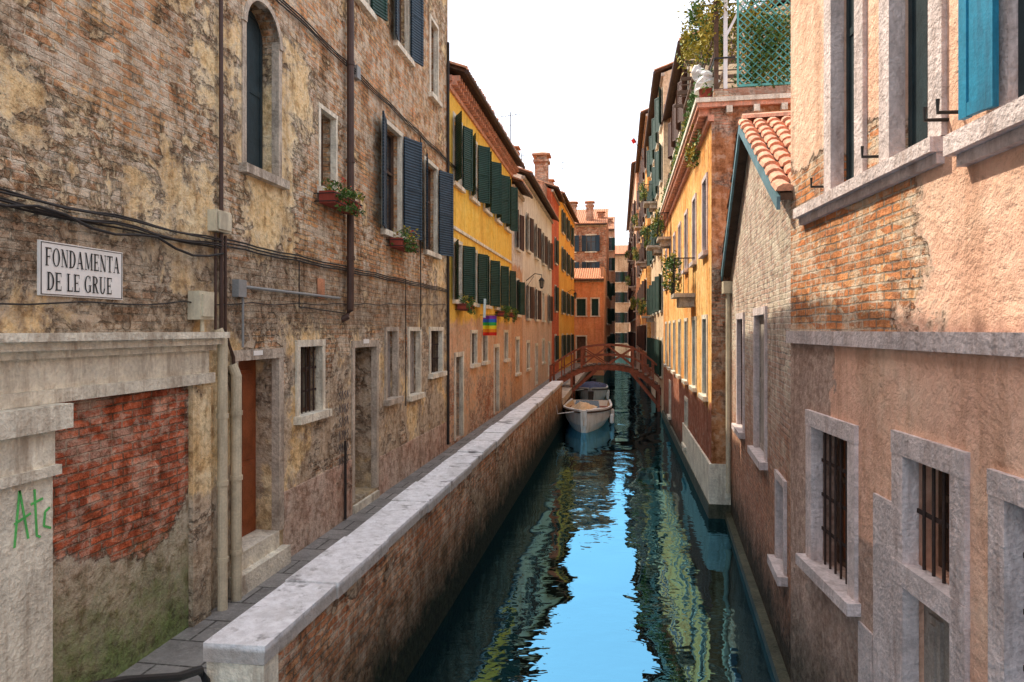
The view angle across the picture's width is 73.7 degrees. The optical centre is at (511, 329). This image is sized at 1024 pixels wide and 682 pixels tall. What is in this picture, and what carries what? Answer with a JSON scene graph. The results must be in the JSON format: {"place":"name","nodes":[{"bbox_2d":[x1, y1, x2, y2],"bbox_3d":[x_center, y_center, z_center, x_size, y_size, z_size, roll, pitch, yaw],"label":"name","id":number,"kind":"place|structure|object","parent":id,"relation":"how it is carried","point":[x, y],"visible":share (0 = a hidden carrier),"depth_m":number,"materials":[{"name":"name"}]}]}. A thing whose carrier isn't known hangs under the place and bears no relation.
{"place":"outdoors","nodes":[
{"label":"outdoors","id":0,"kind":"place"},
{"bbox_2d":[53,386,188,681],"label":"portal infill","id":1,"kind":"object","parent":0,"point":[120,543],"visible":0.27,"depth_m":5.78,"materials":[{"name":"brick"}]},
{"bbox_2d":[117,363,592,681],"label":"fondamenta pavement","id":2,"kind":"structure","parent":0,"point":[182,650],"depth_m":8.01,"materials":[{"name":"grey stone"}]},
{"bbox_2d":[0,0,447,609],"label":"walls","id":3,"kind":"structure","parent":2,"relation":"on","point":[110,106],"depth_m":7.42,"materials":[{"name":"brick"}]},
{"bbox_2d":[0,403,72,681],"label":"portal pilasters","id":4,"kind":"object","parent":3,"relation":"attached to","point":[28,465],"visible":0.94,"depth_m":4.72,"materials":[{"name":"stone"}]},
{"bbox_2d":[13,489,50,547],"bbox_3d":[-3.348,1.290,4.772,0.004,0.380,0.312,0,0,9],"label":"graffiti","id":5,"kind":"object","parent":4,"relation":"attached to","point":[20,499],"visible":1,"depth_m":4.72,"materials":[{"name":"green paint"}]},
{"bbox_2d":[0,332,229,409],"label":"portal cornice","id":6,"kind":"structure","parent":4,"relation":"on","point":[41,368],"depth_m":5.41,"materials":[{"name":"stone"}]},
{"bbox_2d":[189,383,210,626],"bbox_3d":[-3.159,1.821,6.851,0.110,2.558,0.300,0,0,9],"label":"portal side","id":7,"kind":"object","parent":4,"relation":"attached to","point":[199,503],"visible":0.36,"depth_m":6.80,"materials":[{"name":"paint"}]},
{"bbox_2d":[37,240,122,299],"bbox_3d":[-3.388,-0.454,5.389,0.038,0.407,0.841,0,0,9],"label":"street name sign","id":8,"kind":"object","parent":3,"relation":"attached to","point":[66,270],"visible":1,"depth_m":5.33,"materials":[{"name":"white paint"}]},
{"bbox_2d":[187,291,213,331],"bbox_3d":[-3.095,-0.180,6.810,0.151,0.401,0.246,0,0,9],"label":"junction box","id":9,"kind":"object","parent":3,"relation":"attached to","point":[201,307],"visible":1,"depth_m":6.71,"materials":[{"name":"beige plastic"}]},
{"bbox_2d":[207,209,231,233],"bbox_3d":[-3.057,-1.130,7.152,0.123,0.226,0.274,0,0,9],"label":"junction box","id":10,"kind":"object","parent":3,"relation":"attached to","point":[218,221],"visible":0.96,"depth_m":7.05,"materials":[{"name":"beige plastic"}]},
{"bbox_2d":[213,328,242,610],"bbox_3d":[-3.013,1.450,7.251,0.157,2.940,0.394,0,0,9],"label":"drain pipe","id":11,"kind":"object","parent":3,"relation":"attached to","point":[236,475],"visible":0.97,"depth_m":7.13,"materials":[{"name":"metal"}]},
{"bbox_2d":[0,0,477,519],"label":"wall cables","id":12,"kind":"object","parent":3,"relation":"attached to","point":[48,212],"depth_m":8.30,"materials":[{"name":"rubber"}]},
{"bbox_2d":[238,360,255,536],"bbox_3d":[-3.270,1.420,8.063,0.070,2.160,0.940,0,0,9],"label":"door","id":13,"kind":"structure","parent":3,"relation":"attached to","point":[247,368],"depth_m":8.31,"materials":[{"name":"wood"}]},
{"bbox_2d":[241,0,282,49],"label":"arch head","id":14,"kind":"object","parent":3,"relation":"attached to","point":[263,20],"visible":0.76,"depth_m":8.40},
{"bbox_2d":[243,0,282,51],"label":"arch stone","id":15,"kind":"object","parent":3,"relation":"attached to","point":[248,3],"visible":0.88,"depth_m":8.28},
{"bbox_2d":[214,0,339,363],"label":"service conduit","id":16,"kind":"object","parent":3,"relation":"attached to","point":[222,290],"visible":0.67,"depth_m":7.17,"materials":[{"name":"metal"}]},
{"bbox_2d":[230,2,403,558],"bbox_3d":[-2.618,-0.590,10.257,0.210,6.680,5.703,0,0,9],"label":"window surrounds grey stone","id":17,"kind":"object","parent":3,"relation":"attached to","point":[277,180],"visible":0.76,"depth_m":8.48,"materials":[{"name":"stone"}]},
{"bbox_2d":[314,178,365,216],"bbox_3d":[-2.447,-1.912,9.979,0.463,0.535,1.128,0,0,9],"label":"flower box","id":18,"kind":"object","parent":3,"relation":"attached to","point":[342,201],"visible":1,"depth_m":9.70,"materials":[{"name":"ceramic"}]},
{"bbox_2d":[341,0,354,321],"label":"drain pipe","id":19,"kind":"object","parent":3,"relation":"attached to","point":[350,162],"visible":0.98,"depth_m":10.47,"materials":[{"name":"metal"}]},
{"bbox_2d":[283,422,447,556],"bbox_3d":[-2.252,2.575,12.681,0.072,1.050,8.260,0,0,9],"label":"cement skirting","id":20,"kind":"object","parent":3,"relation":"attached to","point":[314,509],"visible":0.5,"depth_m":10.06,"materials":[{"name":"paint"}]},
{"bbox_2d":[303,0,432,411],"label":"window sashes","id":21,"kind":"object","parent":3,"relation":"attached to","point":[391,174],"depth_m":13.24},
{"bbox_2d":[247,9,262,168],"bbox_3d":[-3.181,-2.860,8.140,0.042,1.980,0.730,0,0,9],"label":"shutter","id":22,"kind":"object","parent":21,"relation":"attached to","point":[254,98],"visible":0.25,"depth_m":8.33,"materials":[{"name":"wood"}]},
{"bbox_2d":[387,136,426,248],"bbox_3d":[-2.844,-3.030,10.552,0.130,8.740,11.550,0,0,9],"label":"dark window panes glass","id":23,"kind":"object","parent":21,"relation":"in","point":[388,184],"visible":0.03,"depth_m":13.17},
{"bbox_2d":[293,0,446,424],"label":"window frames","id":24,"kind":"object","parent":3,"relation":"attached to","point":[320,411],"visible":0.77,"depth_m":13.24,"materials":[{"name":"stone"}]},
{"bbox_2d":[301,331,438,413],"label":"window bars","id":25,"kind":"object","parent":24,"relation":"attached to","point":[310,367],"depth_m":9.48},
{"bbox_2d":[382,0,453,256],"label":"window shutters","id":26,"kind":"object","parent":24,"relation":"attached to","point":[412,184],"visible":0.98,"depth_m":13.66,"materials":[{"name":"wood"}]},
{"bbox_2d":[387,331,413,396],"bbox_3d":[-2.260,0.675,13.421,0.042,1.290,2.070,0,0,9],"label":"closed shutters weathered grey wood","id":27,"kind":"object","parent":3,"relation":"attached to","point":[411,362],"visible":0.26,"depth_m":14.25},
{"bbox_2d":[386,225,419,253],"bbox_3d":[-2.012,-1.678,12.839,0.463,0.511,1.112,0,0,9],"label":"flower box","id":28,"kind":"object","parent":3,"relation":"attached to","point":[404,244],"visible":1,"depth_m":12.57,"materials":[{"name":"ceramic"}]},
{"bbox_2d":[450,65,521,166],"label":"roof deck","id":29,"kind":"structure","parent":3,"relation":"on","point":[454,70],"depth_m":19.36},
{"bbox_2d":[465,69,524,168],"bbox_3d":[-0.319,-6.320,21.694,0.120,0.120,10.050,0,0,9],"label":"gutter","id":30,"kind":"object","parent":29,"relation":"attached to","point":[481,96],"visible":1,"depth_m":19.85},
{"bbox_2d":[229,490,379,597],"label":"door steps","id":31,"kind":"structure","parent":2,"relation":"on","point":[265,556],"depth_m":8.08,"materials":[{"name":"stone"}]},
{"bbox_2d":[203,381,562,681],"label":"canal parapet","id":32,"kind":"structure","parent":2,"relation":"on","point":[373,598],"depth_m":7.47,"materials":[{"name":"brick"}]},
{"bbox_2d":[92,665,210,681],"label":"handrail","id":33,"kind":"object","parent":32,"relation":"attached to","point":[182,675],"visible":1,"depth_m":4.12,"materials":[{"name":"black metal"}]},
{"bbox_2d":[448,92,511,447],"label":"walls","id":34,"kind":"structure","parent":2,"relation":"on","point":[472,219],"depth_m":20.16,"materials":[{"name":"yellow paint"}]},
{"bbox_2d":[452,111,511,440],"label":"window frames","id":35,"kind":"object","parent":34,"relation":"attached to","point":[458,185],"visible":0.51,"depth_m":19.77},
{"bbox_2d":[455,111,517,309],"bbox_3d":[-0.611,-3.100,21.633,0.317,4.686,9.465,0,0,9],"label":"shutters dark green shutter","id":36,"kind":"object","parent":35,"relation":"attached to","point":[497,194],"visible":0.94,"depth_m":20.32,"materials":[{"name":"wood"}]},
{"bbox_2d":[450,75,518,176],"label":"eave cornice","id":37,"kind":"structure","parent":34,"relation":"attached to","point":[464,98],"depth_m":19.97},
{"bbox_2d":[512,197,521,403],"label":"walls","id":38,"kind":"structure","parent":2,"relation":"on","point":[517,332],"depth_m":27.92,"materials":[{"name":"white paint"}]},
{"bbox_2d":[515,212,521,375],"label":"window frames","id":39,"kind":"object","parent":38,"relation":"attached to","point":[517,355],"visible":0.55,"depth_m":27.99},
{"bbox_2d":[523,183,551,395],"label":"walls","id":40,"kind":"structure","parent":2,"relation":"on","point":[534,331],"depth_m":34.16,"materials":[{"name":"beige paint"}]},
{"bbox_2d":[526,212,551,385],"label":"window frames","id":41,"kind":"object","parent":40,"relation":"attached to","point":[528,251],"visible":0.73,"depth_m":34.22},
{"bbox_2d":[530,218,552,320],"bbox_3d":[1.565,-2.850,35.919,0.127,4.686,10.998,0,0,9],"label":"shutters brown shutter","id":42,"kind":"object","parent":41,"relation":"attached to","point":[546,263],"visible":0.97,"depth_m":34.96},
{"bbox_2d":[552,193,558,375],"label":"walls","id":43,"kind":"structure","parent":2,"relation":"on","point":[555,270],"depth_m":43.99,"materials":[{"name":"orange paint"}]},
{"bbox_2d":[559,202,573,370],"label":"walls","id":44,"kind":"structure","parent":2,"relation":"on","point":[566,322],"depth_m":51.09,"materials":[{"name":"paint"}]},
{"bbox_2d":[538,181,563,202],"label":"roof deck","id":45,"kind":"structure","parent":44,"relation":"on","point":[557,193],"depth_m":43.56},
{"bbox_2d":[532,152,551,187],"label":"chimney","id":46,"kind":"object","parent":45,"relation":"on","point":[541,161],"visible":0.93,"depth_m":42.64,"materials":[{"name":"brick"}]},
{"bbox_2d":[562,209,572,356],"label":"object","id":47,"kind":"object","parent":44,"relation":"attached to","point":[567,239],"visible":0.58,"depth_m":52.48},
{"bbox_2d":[562,210,573,356],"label":"shutters dark green shutter","id":48,"kind":"object","parent":47,"relation":"attached to","point":[572,276],"visible":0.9,"depth_m":53.56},
{"bbox_2d":[549,343,660,411],"bbox_3d":[4.786,2.610,34.527,5.664,3.780,1.860,0,0,9],"label":"wooden footbridge","id":49,"kind":"object","parent":2,"relation":"on","point":[631,369],"visible":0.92,"depth_m":33.78,"materials":[{"name":"brown wood"}]},
{"bbox_2d":[406,357,775,681],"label":"canal water","id":50,"kind":"structure","parent":0,"point":[609,554],"depth_m":10.79,"materials":[{"name":"liquid"}]},
{"bbox_2d":[556,391,613,432],"bbox_3d":[3.282,3.595,29.303,2.175,1.411,7.128,0,0,9],"label":"motor boat","id":51,"kind":"object","parent":50,"relation":"on","point":[590,414],"visible":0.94,"depth_m":27.35,"materials":[{"name":"white paint"}]},
{"bbox_2d":[575,378,609,399],"bbox_3d":[4.576,3.595,38.716,1.875,1.411,5.929,0,0,9],"label":"covered boat","id":52,"kind":"object","parent":50,"relation":"on","point":[599,389],"visible":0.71,"depth_m":37.37,"materials":[{"name":"fabric"}]},
{"bbox_2d":[606,223,608,278],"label":"side walls","id":53,"kind":"structure","parent":50,"relation":"in","point":[607,252],"depth_m":71.84,"materials":[{"name":"orange brick"}]},
{"bbox_2d":[574,226,605,270],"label":"walls","id":54,"kind":"structure","parent":53,"relation":"attached to","point":[580,256],"depth_m":66.59,"materials":[{"name":"red brick"}]},
{"bbox_2d":[574,234,596,261],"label":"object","id":55,"kind":"object","parent":54,"relation":"attached to","point":[588,251],"visible":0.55,"depth_m":66.57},
{"bbox_2d":[575,235,599,268],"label":"window shutters","id":56,"kind":"object","parent":55,"relation":"attached to","point":[597,246],"visible":0.52,"depth_m":66.54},
{"bbox_2d":[636,172,639,369],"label":"side walls","id":57,"kind":"structure","parent":50,"relation":"in","point":[637,289],"depth_m":61.05,"materials":[{"name":"paint"}]},
{"bbox_2d":[629,174,635,366],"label":"walls","id":58,"kind":"structure","parent":57,"relation":"attached to","point":[632,326],"depth_m":68.22,"materials":[{"name":"paint"}]},
{"bbox_2d":[629,220,635,352],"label":"window frames","id":59,"kind":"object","parent":58,"relation":"attached to","point":[632,294],"visible":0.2,"depth_m":77.75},
{"bbox_2d":[628,200,635,351],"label":"shutters brown shutter","id":60,"kind":"object","parent":59,"relation":"attached to","point":[631,317],"visible":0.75,"depth_m":71.16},
{"bbox_2d":[651,82,662,412],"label":"walls","id":61,"kind":"structure","parent":50,"relation":"in","point":[657,323],"depth_m":35.46,"materials":[{"name":"beige paint"}]},
{"bbox_2d":[650,86,662,377],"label":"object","id":62,"kind":"object","parent":61,"relation":"attached to","point":[656,198],"visible":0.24,"depth_m":33.01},
{"bbox_2d":[647,87,660,376],"bbox_3d":[7.745,-4.550,37.421,0.261,13.486,11.540,0,0,9],"label":"shutters dark green shutter","id":63,"kind":"object","parent":62,"relation":"attached to","point":[654,306],"visible":0.84,"depth_m":36.35,"materials":[{"name":"wood"}]},
{"bbox_2d":[663,69,672,409],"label":"side walls","id":64,"kind":"structure","parent":50,"relation":"in","point":[666,160],"depth_m":31.33,"materials":[{"name":"beige paint"}]},
{"bbox_2d":[646,64,672,146],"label":"roof deck","id":65,"kind":"structure","parent":64,"relation":"on","point":[656,85],"depth_m":34.59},
{"bbox_2d":[665,0,790,119],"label":"roof deck","id":66,"kind":"structure","parent":64,"relation":"attached to","point":[676,80],"depth_m":26.29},
{"bbox_2d":[662,410,730,518],"bbox_3d":[5.753,4.251,22.850,0.510,1.098,17.061,0,0,9],"label":"footing","id":67,"kind":"object","parent":50,"relation":"in","point":[715,511],"visible":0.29,"depth_m":16.34,"materials":[{"name":"stone"}]},
{"bbox_2d":[664,124,710,461],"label":"walls","id":68,"kind":"structure","parent":67,"relation":"on","point":[699,418],"depth_m":18.42,"materials":[{"name":"yellow paint"}]},
{"bbox_2d":[650,209,670,248],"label":"balcony","id":69,"kind":"structure","parent":68,"relation":"attached to","point":[664,240],"depth_m":26.62,"materials":[{"name":"grey stone"}]},
{"bbox_2d":[659,250,694,307],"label":"balcony","id":70,"kind":"structure","parent":68,"relation":"attached to","point":[685,300],"depth_m":18.11,"materials":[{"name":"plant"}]},
{"bbox_2d":[663,314,707,450],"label":"window frames","id":71,"kind":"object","parent":68,"relation":"attached to","point":[703,396],"visible":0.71,"depth_m":19.66,"materials":[{"name":"stone"}]},
{"bbox_2d":[682,422,730,504],"bbox_3d":[4.927,3.275,17.670,0.465,0.850,6.551,0,0,9],"label":"stone plinth","id":72,"kind":"object","parent":67,"relation":"on","point":[711,478],"visible":0.64,"depth_m":14.96,"materials":[{"name":"stone"}]},
{"bbox_2d":[711,105,790,463],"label":"side walls","id":73,"kind":"structure","parent":50,"relation":"in","point":[724,126],"depth_m":14.49,"materials":[{"name":"brick"}]},
{"bbox_2d":[659,98,790,232],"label":"eave cornice","id":74,"kind":"structure","parent":73,"relation":"attached to","point":[702,118],"depth_m":15.96,"materials":[{"name":"stone"}]},
{"bbox_2d":[659,93,790,216],"bbox_3d":[9.364,-4.851,22.227,8.380,0.097,17.160,0,0,9],"label":"roof edge","id":75,"kind":"object","parent":74,"relation":"on","point":[743,97],"visible":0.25,"depth_m":14.37,"materials":[{"name":"stone"}]},
{"bbox_2d":[691,65,720,97],"bbox_3d":[4.259,-5.358,15.034,0.592,0.916,0.568,0,0,-37],"label":"plastic wrapped plant","id":76,"kind":"object","parent":75,"relation":"on","point":[696,72],"visible":0.79,"depth_m":14.88,"materials":[{"name":"white plastic"}]},
{"bbox_2d":[674,0,790,134],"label":"roof terrace","id":77,"kind":"structure","parent":75,"relation":"on","point":[724,76],"depth_m":14.46,"materials":[{"name":"green metal"}]},
{"bbox_2d":[659,0,790,211],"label":"terrace plants","id":78,"kind":"object","parent":77,"relation":"on","point":[699,17],"visible":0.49,"depth_m":14.66,"materials":[{"name":"green plant"}]},
{"bbox_2d":[692,4,790,97],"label":"side walls","id":79,"kind":"structure","parent":75,"relation":"on","point":[730,66],"depth_m":22.62,"materials":[{"name":"beige paint"}]},
{"bbox_2d":[677,59,691,145],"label":"walls","id":80,"kind":"structure","parent":79,"relation":"attached to","point":[690,69],"depth_m":23.54,"materials":[{"name":"beige paint"}]},
{"bbox_2d":[670,66,688,165],"bbox_3d":[6.781,-7.260,27.729,0.210,3.900,8.220,0,0,9],"label":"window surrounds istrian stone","id":81,"kind":"object","parent":80,"relation":"attached to","point":[681,121],"visible":0.04,"depth_m":26.24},
{"bbox_2d":[668,66,686,182],"bbox_3d":[6.630,-7.250,27.745,0.227,3.686,8.737,0,0,9],"label":"shutters brown shutter","id":82,"kind":"object","parent":81,"relation":"attached to","point":[674,126],"visible":0.45,"depth_m":27.33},
{"bbox_2d":[713,85,790,96],"bbox_3d":[8.033,-5.001,14.004,7.550,0.198,0.258,0,0,9],"label":"parapet brick","id":83,"kind":"object","parent":75,"relation":"on","point":[751,90],"visible":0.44,"depth_m":14.36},
{"bbox_2d":[725,512,790,681],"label":"canal footing","id":84,"kind":"object","parent":50,"relation":"in","point":[778,667],"visible":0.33,"depth_m":9.41,"materials":[{"name":"stone"}]},
{"bbox_2d":[791,0,1023,681],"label":"walls","id":85,"kind":"structure","parent":84,"relation":"on","point":[939,248],"depth_m":4.94,"materials":[{"name":"pink paint"}]},
{"bbox_2d":[858,493,890,681],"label":"quoin blocks","id":86,"kind":"structure","parent":85,"relation":"attached to","point":[874,656],"depth_m":5.12,"materials":[{"name":"stone"}]},
{"bbox_2d":[810,99,957,187],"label":"shutter stays","id":87,"kind":"object","parent":85,"relation":"attached to","point":[924,109],"visible":0.84,"depth_m":4.23,"materials":[{"name":"black metal"}]},
{"bbox_2d":[786,331,1023,356],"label":"stone band","id":88,"kind":"object","parent":85,"relation":"attached to","point":[999,343],"visible":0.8,"depth_m":4.40,"materials":[{"name":"stone"}]},
{"bbox_2d":[793,95,1023,225],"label":"window ledges","id":89,"kind":"object","parent":85,"relation":"attached to","point":[999,130],"depth_m":4.28,"materials":[{"name":"stone"}]},
{"bbox_2d":[795,0,1023,681],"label":"window surrounds mauve stone","id":90,"kind":"object","parent":85,"relation":"attached to","point":[913,583],"visible":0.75,"depth_m":4.74,"materials":[{"name":"stone"}]},
{"bbox_2d":[837,437,948,571],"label":"window sashes","id":91,"kind":"object","parent":90,"relation":"in","point":[939,512],"depth_m":6.37,"materials":[{"name":"wood"}]},
{"bbox_2d":[821,432,1023,670],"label":"window bars","id":92,"kind":"object","parent":90,"relation":"attached to","point":[934,518],"depth_m":5.91,"materials":[{"name":"metal"}]},
{"bbox_2d":[846,0,1023,180],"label":"window shutters","id":93,"kind":"object","parent":90,"relation":"attached to","point":[917,61],"visible":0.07,"depth_m":4.86,"materials":[{"name":"wood"}]},
{"bbox_2d":[958,0,998,119],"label":"turquoise shutter","id":94,"kind":"object","parent":90,"relation":"attached to","point":[978,56],"visible":1,"depth_m":3.77,"materials":[{"name":"paint"}]},
{"bbox_2d":[924,604,948,681],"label":"door","id":95,"kind":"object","parent":85,"relation":"attached to","point":[936,647],"visible":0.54,"depth_m":4.54,"materials":[{"name":"wood"}]},
{"bbox_2d":[731,153,790,680],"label":"walls","id":96,"kind":"structure","parent":50,"relation":"in","point":[761,271],"depth_m":9.39,"materials":[{"name":"paint"}]},
{"bbox_2d":[722,281,731,492],"bbox_3d":[4.494,1.200,14.196,0.220,4.400,0.250,0,0,9],"label":"drain pipe","id":97,"kind":"object","parent":96,"relation":"attached to","point":[727,288],"visible":0.89,"depth_m":14.17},
{"bbox_2d":[723,122,792,276],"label":"roof deck","id":98,"kind":"structure","parent":96,"relation":"on","point":[739,182],"depth_m":12.27,"materials":[{"name":"wood"}]},
{"bbox_2d":[721,125,779,280],"bbox_3d":[3.635,-2.125,10.876,0.037,2.310,7.575,0,0,13],"label":"rake flashing","id":99,"kind":"object","parent":98,"relation":"attached to","point":[774,195],"visible":0.86,"depth_m":10.24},
{"bbox_2d":[720,111,793,271],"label":"roof tiles","id":100,"kind":"object","parent":98,"relation":"on","point":[779,122],"visible":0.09,"depth_m":9.28,"materials":[{"name":"ceramic"}]},
{"bbox_2d":[731,306,787,586],"bbox_3d":[3.701,1.285,10.366,0.563,3.210,5.532,0,0,9],"label":"window surrounds mauve stone","id":101,"kind":"object","parent":96,"relation":"attached to","point":[777,562],"visible":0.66,"depth_m":9.54,"materials":[{"name":"stone"}]},
{"bbox_2d":[759,315,763,451],"bbox_3d":[3.656,0.785,9.828,0.042,1.990,1.070,0,0,13],"label":"closed shutters weathered grey wood","id":102,"kind":"object","parent":101,"relation":"attached to","point":[761,382],"visible":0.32,"depth_m":10.22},
{"bbox_2d":[448,0,760,244],"label":"sky","id":103,"kind":"structure","parent":0,"point":[577,75],"materials":[{"name":"white"}]},
{"bbox_2d":[663,172,707,290],"bbox_3d":[5.506,-2.575,22.388,0.245,1.830,14.830,0,0,9],"label":"window surrounds mauve stone","id":104,"kind":"object","parent":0,"point":[703,253],"visible":0.48,"depth_m":18.20,"materials":[{"name":"stone"}]},
{"label":"ground","id":105,"kind":"structure","parent":0,"visible":0},
{"bbox_2d":[640,123,646,386],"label":"walls","id":106,"kind":"structure","parent":105,"relation":"on","point":[642,278],"depth_m":49.52,"materials":[{"name":"yellow paint"}]},
{"bbox_2d":[639,147,646,351],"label":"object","id":107,"kind":"object","parent":106,"relation":"attached to","point":[645,172],"visible":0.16,"depth_m":44.91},
{"bbox_2d":[637,147,645,350],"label":"shutters brown shutter","id":108,"kind":"object","parent":107,"relation":"attached to","point":[641,332],"visible":0.8,"depth_m":49.53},
{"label":"side walls","id":109,"kind":"object","parent":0,"visible":0},
{"bbox_2d":[574,280,603,374],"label":"walls","id":110,"kind":"structure","parent":109,"relation":"attached to","point":[592,328],"depth_m":59.75,"materials":[{"name":"orange paint"}]},
{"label":"side walls","id":111,"kind":"object","parent":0,"visible":0},
{"bbox_2d":[604,268,609,373],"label":"walls","id":112,"kind":"structure","parent":111,"relation":"attached to","point":[606,325],"depth_m":63.62,"materials":[{"name":"paint"}]},
{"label":"side walls","id":113,"kind":"object","parent":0,"visible":0},
{"bbox_2d":[615,256,628,356],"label":"walls","id":114,"kind":"structure","parent":113,"relation":"attached to","point":[621,264],"depth_m":100.71,"materials":[{"name":"beige paint"}]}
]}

